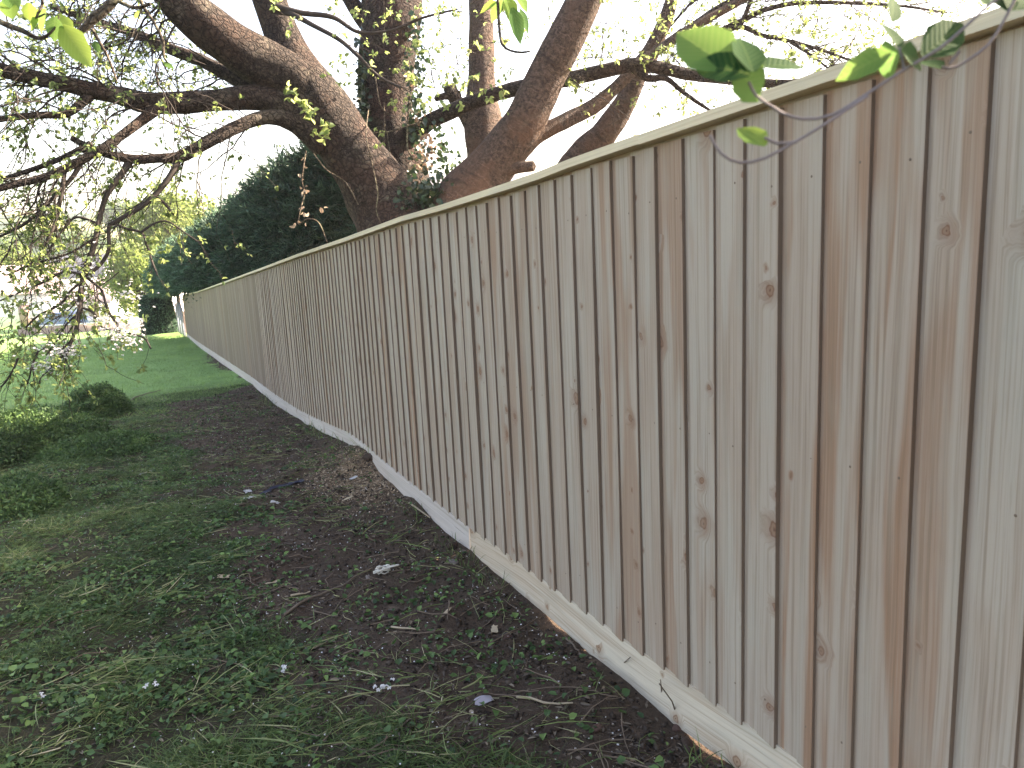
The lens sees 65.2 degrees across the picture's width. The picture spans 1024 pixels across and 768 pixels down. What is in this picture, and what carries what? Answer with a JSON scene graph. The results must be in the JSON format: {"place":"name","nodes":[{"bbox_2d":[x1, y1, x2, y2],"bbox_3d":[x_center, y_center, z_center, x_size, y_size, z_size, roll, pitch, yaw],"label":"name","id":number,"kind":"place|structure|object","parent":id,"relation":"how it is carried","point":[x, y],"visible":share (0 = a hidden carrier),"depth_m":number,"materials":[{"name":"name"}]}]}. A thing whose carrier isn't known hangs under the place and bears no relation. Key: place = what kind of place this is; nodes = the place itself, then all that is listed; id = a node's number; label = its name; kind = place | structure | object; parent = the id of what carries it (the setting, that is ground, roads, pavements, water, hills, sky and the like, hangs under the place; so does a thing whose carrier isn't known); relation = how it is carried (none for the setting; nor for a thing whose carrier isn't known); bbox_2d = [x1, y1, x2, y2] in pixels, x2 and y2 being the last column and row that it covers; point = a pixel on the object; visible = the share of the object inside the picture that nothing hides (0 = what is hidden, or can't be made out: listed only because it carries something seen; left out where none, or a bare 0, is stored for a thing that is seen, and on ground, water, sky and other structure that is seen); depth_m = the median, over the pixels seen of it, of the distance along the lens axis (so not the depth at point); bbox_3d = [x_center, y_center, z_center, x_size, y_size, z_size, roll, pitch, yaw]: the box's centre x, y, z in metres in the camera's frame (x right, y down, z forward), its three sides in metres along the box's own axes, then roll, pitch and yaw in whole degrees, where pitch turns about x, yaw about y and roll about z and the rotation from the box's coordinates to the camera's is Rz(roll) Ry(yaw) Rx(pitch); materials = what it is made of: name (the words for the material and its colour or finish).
{"place":"outdoors","nodes":[
{"label":"outdoors","id":0,"kind":"place"},
{"bbox_2d":[0,0,91,67],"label":"overhanging twig","id":1,"kind":"object","parent":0,"point":[69,37],"visible":1,"depth_m":1.51,"materials":[{"name":"green plant"}]},
{"bbox_2d":[0,211,211,258],"bbox_3d":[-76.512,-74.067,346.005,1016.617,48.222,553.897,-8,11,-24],"label":"hills","id":2,"kind":"structure","parent":0,"point":[70,215],"depth_m":405.04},
{"bbox_2d":[0,237,12,245],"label":"valley tree","id":3,"kind":"object","parent":2,"relation":"on","point":[1,238],"visible":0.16,"depth_m":240.65,"materials":[{"name":"green plant"}]},
{"bbox_2d":[1,228,24,243],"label":"valley tree","id":4,"kind":"object","parent":2,"relation":"on","point":[10,238],"visible":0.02,"depth_m":252.84,"materials":[{"name":"green plant"}]},
{"bbox_2d":[10,228,55,248],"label":"valley tree","id":5,"kind":"object","parent":2,"relation":"on","point":[31,239],"visible":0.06,"depth_m":237.73,"materials":[{"name":"green plant"}]},
{"bbox_2d":[54,230,88,240],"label":"valley tree","id":6,"kind":"object","parent":2,"relation":"on","point":[66,234],"visible":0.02,"depth_m":247.75,"materials":[{"name":"green plant"}]},
{"bbox_2d":[57,227,111,250],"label":"valley tree","id":7,"kind":"object","parent":2,"relation":"on","point":[89,233],"visible":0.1,"depth_m":232.76,"materials":[{"name":"green plant"}]},
{"bbox_2d":[98,196,140,231],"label":"hedgerow tree","id":8,"kind":"object","parent":2,"relation":"on","point":[111,212],"visible":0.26,"depth_m":256.92,"materials":[{"name":"green plant"}]},
{"bbox_2d":[78,0,150,80],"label":"overhanging twig","id":9,"kind":"object","parent":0,"point":[101,12],"visible":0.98,"depth_m":4.19,"materials":[{"name":"brown plant"}]},
{"bbox_2d":[0,335,247,419],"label":"lawn grass","id":10,"kind":"structure","parent":0,"point":[165,342],"depth_m":22.65,"materials":[{"name":"green plant"}]},
{"bbox_2d":[132,0,173,67],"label":"overhanging twig","id":11,"kind":"object","parent":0,"point":[166,63],"visible":0.92,"depth_m":4.50,"materials":[{"name":"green plant"}]},
{"bbox_2d":[0,311,734,767],"bbox_3d":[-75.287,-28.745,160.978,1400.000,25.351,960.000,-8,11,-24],"label":"ground","id":12,"kind":"structure","parent":0,"point":[454,629],"depth_m":4.31,"materials":[{"name":"soil"}]},
{"bbox_2d":[0,696,26,719],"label":"dock plant","id":13,"kind":"object","parent":12,"relation":"on","point":[18,699],"visible":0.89,"depth_m":3.55,"materials":[{"name":"green plant"}]},
{"bbox_2d":[0,238,37,265],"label":"garden tree","id":14,"kind":"object","parent":12,"relation":"on","point":[9,253],"visible":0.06,"depth_m":93.80,"materials":[{"name":"green plant"}]},
{"bbox_2d":[0,658,38,684],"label":"dock plant","id":15,"kind":"object","parent":12,"relation":"on","point":[22,665],"visible":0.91,"depth_m":3.83,"materials":[{"name":"green plant"}]},
{"bbox_2d":[0,264,62,326],"bbox_3d":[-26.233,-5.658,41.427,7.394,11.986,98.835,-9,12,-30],"label":"white gabled house","id":16,"kind":"structure","parent":12,"relation":"on","point":[19,296],"depth_m":78.00,"materials":[{"name":"white paint"}]},
{"bbox_2d":[18,305,31,324],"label":"door","id":17,"kind":"structure","parent":16,"relation":"in","point":[21,316],"depth_m":77.84,"materials":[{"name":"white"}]},
{"bbox_2d":[0,468,74,523],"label":"weed patch","id":18,"kind":"object","parent":12,"relation":"on","point":[51,489],"visible":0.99,"depth_m":7.10,"materials":[{"name":"green plant"}]},
{"bbox_2d":[0,403,87,467],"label":"weed patch","id":19,"kind":"object","parent":12,"relation":"on","point":[12,419],"visible":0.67,"depth_m":9.78,"materials":[{"name":"green plant"}]},
{"bbox_2d":[3,406,115,459],"bbox_3d":[-5.811,0.582,10.268,1.322,0.492,1.708,-8,11,-24],"label":"weed patch","id":20,"kind":"object","parent":12,"relation":"on","point":[92,422],"visible":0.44,"depth_m":10.01,"materials":[{"name":"green plant"}]},
{"bbox_2d":[38,310,93,324],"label":"parked car","id":21,"kind":"object","parent":12,"relation":"on","point":[88,320],"visible":0.25,"depth_m":68.23,"materials":[{"name":"blue paint"}]},
{"bbox_2d":[52,697,94,725],"bbox_3d":[-1.865,1.428,3.432,0.150,0.090,0.167,1,11,20],"label":"dock plant","id":22,"kind":"object","parent":12,"relation":"on","point":[80,699],"visible":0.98,"depth_m":3.42,"materials":[{"name":"green plant"}]},
{"bbox_2d":[18,320,139,334],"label":"brick garden wall","id":23,"kind":"structure","parent":12,"relation":"on","point":[82,328],"depth_m":63.90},
{"bbox_2d":[45,254,112,309],"bbox_3d":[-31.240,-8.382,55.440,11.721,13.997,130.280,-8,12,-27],"label":"terraced house","id":24,"kind":"structure","parent":12,"relation":"on","point":[64,281],"depth_m":105.00,"materials":[{"name":"white paint"}]},
{"bbox_2d":[29,425,160,466],"bbox_3d":[-5.055,0.726,9.743,1.468,0.298,1.500,-8,11,-24],"label":"weed patch","id":25,"kind":"object","parent":12,"relation":"on","point":[118,435],"visible":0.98,"depth_m":9.52,"materials":[{"name":"green plant"}]},
{"bbox_2d":[61,288,130,321],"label":"white garage","id":26,"kind":"structure","parent":12,"relation":"on","point":[113,305],"depth_m":76.22,"materials":[{"name":"white paint"}]},
{"bbox_2d":[87,304,99,321],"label":"door","id":27,"kind":"structure","parent":26,"relation":"in","point":[87,304],"depth_m":75.87,"materials":[{"name":"white"}]},
{"bbox_2d":[58,381,134,417],"bbox_3d":[-6.812,0.274,13.011,1.227,0.628,1.241,-8,11,-24],"label":"weed mound","id":28,"kind":"object","parent":12,"relation":"on","point":[112,401],"visible":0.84,"depth_m":12.80,"materials":[{"name":"green plant"}]},
{"bbox_2d":[97,239,162,317],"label":"pale leaved tree","id":29,"kind":"object","parent":12,"relation":"on","point":[136,257],"visible":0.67,"depth_m":64.33,"materials":[{"name":"green plant"}]},
{"bbox_2d":[90,278,186,314],"bbox_3d":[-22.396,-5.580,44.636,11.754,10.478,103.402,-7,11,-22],"label":"bungalow","id":30,"kind":"object","parent":12,"relation":"on","point":[174,300],"depth_m":85.84,"materials":[{"name":"white tile"}]},
{"bbox_2d":[142,681,158,688],"bbox_3d":[-1.623,1.355,3.598,0.070,0.031,0.076,-8,11,-24],"label":"fallen blossom","id":31,"kind":"object","parent":12,"relation":"on","point":[146,685],"visible":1,"depth_m":3.59,"materials":[{"name":"white plant"}]},
{"bbox_2d":[138,295,177,334],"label":"clipped hedge","id":32,"kind":"object","parent":12,"relation":"on","point":[161,318],"visible":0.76,"depth_m":48.67,"materials":[{"name":"green plant"}]},
{"bbox_2d":[111,174,215,311],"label":"pale leaved tree","id":33,"kind":"object","parent":12,"relation":"on","point":[182,222],"visible":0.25,"depth_m":71.43,"materials":[{"name":"green plant"}]},
{"bbox_2d":[175,302,185,335],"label":"gate","id":34,"kind":"object","parent":12,"relation":"on","point":[179,316],"visible":0.95,"depth_m":45.10,"materials":[{"name":"wood"}]},
{"bbox_2d":[239,579,303,601],"bbox_3d":[-1.427,1.236,4.809,0.416,0.038,0.070,-12,14,-40],"label":"stick","id":35,"kind":"object","parent":12,"relation":"on","point":[270,591],"visible":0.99,"depth_m":4.76,"materials":[{"name":"brown wood"}]},
{"bbox_2d":[269,483,292,488],"bbox_3d":[-2.066,0.918,7.175,0.230,0.034,0.041,-10,12,-33],"label":"plastic strip","id":36,"kind":"object","parent":12,"relation":"on","point":[276,486],"visible":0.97,"depth_m":7.17,"materials":[{"name":"plastic"}]},
{"bbox_2d":[138,138,429,312],"bbox_3d":[-11.326,-4.109,31.611,5.165,6.849,45.238,-8,12,-26],"label":"conifer hedge","id":37,"kind":"object","parent":12,"relation":"on","point":[259,212],"visible":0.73,"depth_m":16.69,"materials":[{"name":"green plant"}]},
{"bbox_2d":[289,479,304,483],"bbox_3d":[-1.976,0.893,7.305,0.163,0.020,0.058,-10,12,-32],"label":"plastic strip","id":38,"kind":"object","parent":12,"relation":"on","point":[299,481],"visible":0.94,"depth_m":7.31,"materials":[{"name":"plastic"}]},
{"bbox_2d":[290,591,309,596],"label":"stick","id":39,"kind":"object","parent":12,"relation":"on","point":[295,594],"visible":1,"depth_m":4.69,"materials":[{"name":"beige wood"}]},
{"bbox_2d":[0,381,606,767],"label":"rough grass","id":40,"kind":"structure","parent":12,"relation":"on","point":[58,642],"depth_m":4.38,"materials":[{"name":"green plant"}]},
{"bbox_2d":[283,567,372,615],"bbox_3d":[-1.068,1.209,4.721,0.034,0.041,0.728,4,12,33],"label":"stick","id":41,"kind":"object","parent":12,"relation":"on","point":[309,598],"visible":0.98,"depth_m":4.65,"materials":[{"name":"brown wood"}]},
{"bbox_2d":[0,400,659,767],"bbox_3d":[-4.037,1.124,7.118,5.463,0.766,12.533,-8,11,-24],"label":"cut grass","id":42,"kind":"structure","parent":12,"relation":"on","point":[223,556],"depth_m":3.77,"materials":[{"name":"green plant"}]},
{"bbox_2d":[0,411,672,767],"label":"fallen petals","id":43,"kind":"object","parent":12,"relation":"on","point":[321,626],"visible":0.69,"depth_m":4.22,"materials":[{"name":"white plant"}]},
{"bbox_2d":[0,390,694,767],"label":"weeds","id":44,"kind":"object","parent":12,"relation":"on","point":[64,694],"visible":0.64,"depth_m":4.32,"materials":[{"name":"green plant"}]},
{"bbox_2d":[289,446,410,521],"bbox_3d":[-1.550,0.832,7.076,0.710,0.256,2.555,-8,11,-24],"label":"sawdust","id":45,"kind":"object","parent":12,"relation":"on","point":[351,476],"visible":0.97,"depth_m":7.03},
{"bbox_2d":[0,384,729,767],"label":"dry litter","id":46,"kind":"object","parent":12,"relation":"on","point":[474,722],"visible":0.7,"depth_m":4.28,"materials":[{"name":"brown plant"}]},
{"bbox_2d":[362,453,372,460],"bbox_3d":[-1.302,0.677,7.361,0.156,0.091,0.120,2,12,26],"label":"soil clod","id":47,"kind":"object","parent":12,"relation":"on","point":[366,456],"visible":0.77,"depth_m":7.32,"materials":[{"name":"brown soil"}]},
{"bbox_2d":[357,719,409,756],"bbox_3d":[-0.490,1.368,3.088,0.014,0.017,0.280,5,13,36],"label":"stick","id":48,"kind":"object","parent":12,"relation":"on","point":[375,746],"visible":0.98,"depth_m":3.06,"materials":[{"name":"brown wood"}]},
{"bbox_2d":[373,678,394,691],"bbox_3d":[-0.540,1.290,3.436,0.093,0.040,0.087,2,11,23],"label":"fallen blossom","id":49,"kind":"object","parent":12,"relation":"on","point":[382,686],"visible":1,"depth_m":3.42,"materials":[{"name":"white plant"}]},
{"bbox_2d":[373,564,398,574],"bbox_3d":[-0.774,1.137,4.924,0.172,0.045,0.078,-9,12,-32],"label":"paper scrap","id":50,"kind":"object","parent":12,"relation":"on","point":[381,569],"visible":0.99,"depth_m":4.90,"materials":[{"name":"white paper"}]},
{"bbox_2d":[391,626,420,630],"bbox_3d":[-0.544,1.243,4.061,0.198,0.038,0.020,4,12,33],"label":"stick","id":51,"kind":"object","parent":12,"relation":"on","point":[396,627],"visible":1,"depth_m":4.06,"materials":[{"name":"beige wood"}]},
{"bbox_2d":[407,511,421,516],"bbox_3d":[-0.714,0.969,5.905,0.081,0.055,0.119,5,13,38],"label":"soil clod","id":52,"kind":"object","parent":12,"relation":"on","point":[413,514],"visible":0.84,"depth_m":5.88,"materials":[{"name":"brown soil"}]},
{"bbox_2d":[410,504,429,517],"bbox_3d":[-0.693,0.938,5.959,0.019,0.036,0.348,-9,12,-31],"label":"stick","id":53,"kind":"object","parent":12,"relation":"on","point":[418,509],"visible":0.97,"depth_m":5.93,"materials":[{"name":"beige wood"}]},
{"bbox_2d":[0,0,860,419],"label":"cherry tree","id":54,"kind":"object","parent":12,"relation":"on","point":[278,74],"visible":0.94,"depth_m":7.94,"materials":[{"name":"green plant"}]},
{"bbox_2d":[446,542,457,549],"bbox_3d":[-0.388,1.061,5.233,0.054,0.064,0.103,7,14,42],"label":"soil clod","id":55,"kind":"object","parent":12,"relation":"on","point":[452,545],"visible":0.68,"depth_m":5.21,"materials":[{"name":"brown soil"}]},
{"bbox_2d":[448,559,458,563],"bbox_3d":[-0.369,1.120,5.006,0.075,0.058,0.057,4,12,32],"label":"stone","id":56,"kind":"object","parent":12,"relation":"on","point":[451,561],"visible":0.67,"depth_m":4.98,"materials":[{"name":"stone"}]},
{"bbox_2d":[452,575,461,581],"bbox_3d":[-0.319,1.163,4.757,0.062,0.049,0.081,-8,11,-24],"label":"soil clod","id":57,"kind":"object","parent":12,"relation":"on","point":[457,579],"visible":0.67,"depth_m":4.74,"materials":[{"name":"brown soil"}]},
{"bbox_2d":[429,174,523,184],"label":"neighbour house","id":58,"kind":"structure","parent":12,"relation":"on","point":[514,178],"depth_m":18.83,"materials":[{"name":"grey tile"}]},
{"bbox_2d":[474,695,492,705],"bbox_3d":[-0.120,1.320,3.347,0.084,0.016,0.048,-8,11,-24],"label":"paper scrap","id":59,"kind":"object","parent":12,"relation":"on","point":[486,698],"visible":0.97,"depth_m":3.34,"materials":[{"name":"white paper"}]},
{"bbox_2d":[434,0,554,156],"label":"red barked tree","id":60,"kind":"object","parent":12,"relation":"on","point":[479,124],"visible":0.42,"depth_m":10.83,"materials":[{"name":"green plant"}]},
{"bbox_2d":[491,624,497,632],"bbox_3d":[-0.089,1.244,4.070,0.037,0.014,0.069,-3,10,-2],"label":"wood chip","id":61,"kind":"object","parent":12,"relation":"on","point":[494,628],"visible":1,"depth_m":4.07,"materials":[{"name":"beige wood"}]},
{"bbox_2d":[260,394,739,767],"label":"edge grass","id":62,"kind":"structure","parent":12,"relation":"on","point":[695,754],"depth_m":5.04,"materials":[{"name":"green plant"}]},
{"bbox_2d":[501,634,511,639],"bbox_3d":[-0.030,1.254,3.942,0.052,0.040,0.075,0,11,15],"label":"brick fragment","id":63,"kind":"object","parent":12,"relation":"on","point":[506,636],"visible":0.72,"depth_m":3.93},
{"bbox_2d":[516,696,572,704],"bbox_3d":[0.129,1.313,3.305,0.251,0.030,0.034,2,11,23],"label":"stick","id":64,"kind":"object","parent":12,"relation":"on","point":[537,700],"visible":1,"depth_m":3.29,"materials":[{"name":"beige wood"}]},
{"bbox_2d":[542,719,562,733],"bbox_3d":[0.152,1.359,3.159,0.098,0.050,0.060,-8,11,-24],"label":"soil clod","id":65,"kind":"object","parent":12,"relation":"on","point":[547,728],"visible":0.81,"depth_m":3.15,"materials":[{"name":"brown soil"}]},
{"bbox_2d":[565,637,579,650],"bbox_3d":[0.291,1.258,3.871,0.012,0.025,0.127,-8,11,-24],"label":"stick","id":66,"kind":"object","parent":12,"relation":"on","point":[571,642],"visible":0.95,"depth_m":3.86,"materials":[{"name":"brown wood"}]},
{"bbox_2d":[592,723,603,732],"bbox_3d":[0.334,1.349,3.132,0.058,0.035,0.040,-8,11,-24],"label":"brick fragment","id":67,"kind":"object","parent":12,"relation":"on","point":[599,726],"visible":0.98,"depth_m":3.12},
{"bbox_2d":[181,7,1023,767],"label":"timber fence","id":68,"kind":"object","parent":12,"relation":"on","point":[727,455],"visible":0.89,"depth_m":2.60,"materials":[{"name":"brown wood"}]},
{"bbox_2d":[289,151,327,242],"bbox_3d":[-1.998,-1.835,7.858,0.359,0.912,0.249,3,12,31],"label":"dead vine","id":69,"kind":"object","parent":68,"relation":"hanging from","point":[301,207],"visible":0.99,"depth_m":7.89,"materials":[{"name":"brown plant"}]},
{"bbox_2d":[342,0,916,197],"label":"ivy hung tree","id":70,"kind":"object","parent":12,"relation":"on","point":[639,67],"visible":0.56,"depth_m":9.56,"materials":[{"name":"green plant"}]},
{"bbox_2d":[313,1,460,223],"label":"ivy","id":71,"kind":"object","parent":70,"relation":"attached to","point":[426,190],"visible":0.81,"depth_m":9.60,"materials":[{"name":"green plant"}]},
{"bbox_2d":[659,683,674,709],"bbox_3d":[0.625,1.257,3.141,0.017,0.267,0.183,5,13,35],"label":"stick","id":72,"kind":"object","parent":12,"relation":"on","point":[668,696],"visible":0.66,"depth_m":3.11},
{"bbox_2d":[672,724,682,731],"bbox_3d":[0.656,1.362,3.159,0.059,0.034,0.038,-3,10,-1],"label":"stone","id":73,"kind":"object","parent":12,"relation":"on","point":[676,728],"visible":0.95,"depth_m":3.15,"materials":[{"name":"stone"}]},
{"bbox_2d":[681,736,694,754],"bbox_3d":[0.669,1.380,3.028,0.054,0.043,0.108,-2,10,7],"label":"soil clod","id":74,"kind":"object","parent":12,"relation":"on","point":[685,741],"visible":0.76,"depth_m":3.03,"materials":[{"name":"brown soil"}]},
{"bbox_2d":[557,0,991,163],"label":"leaning thin tree","id":75,"kind":"object","parent":12,"relation":"on","point":[596,136],"visible":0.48,"depth_m":9.55,"materials":[{"name":"brown plant"}]},
{"bbox_2d":[0,0,998,212],"label":"sky","id":76,"kind":"structure","parent":0,"point":[547,154],"materials":[{"name":"white"}]},
{"bbox_2d":[480,0,529,53],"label":"overhanging twig","id":77,"kind":"object","parent":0,"point":[518,21],"visible":1,"depth_m":2.01,"materials":[{"name":"green plant"}]},
{"bbox_2d":[676,0,1023,163],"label":"overhanging twig","id":78,"kind":"object","parent":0,"point":[716,53],"visible":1,"depth_m":0.62,"materials":[{"name":"green plant"}]}
]}

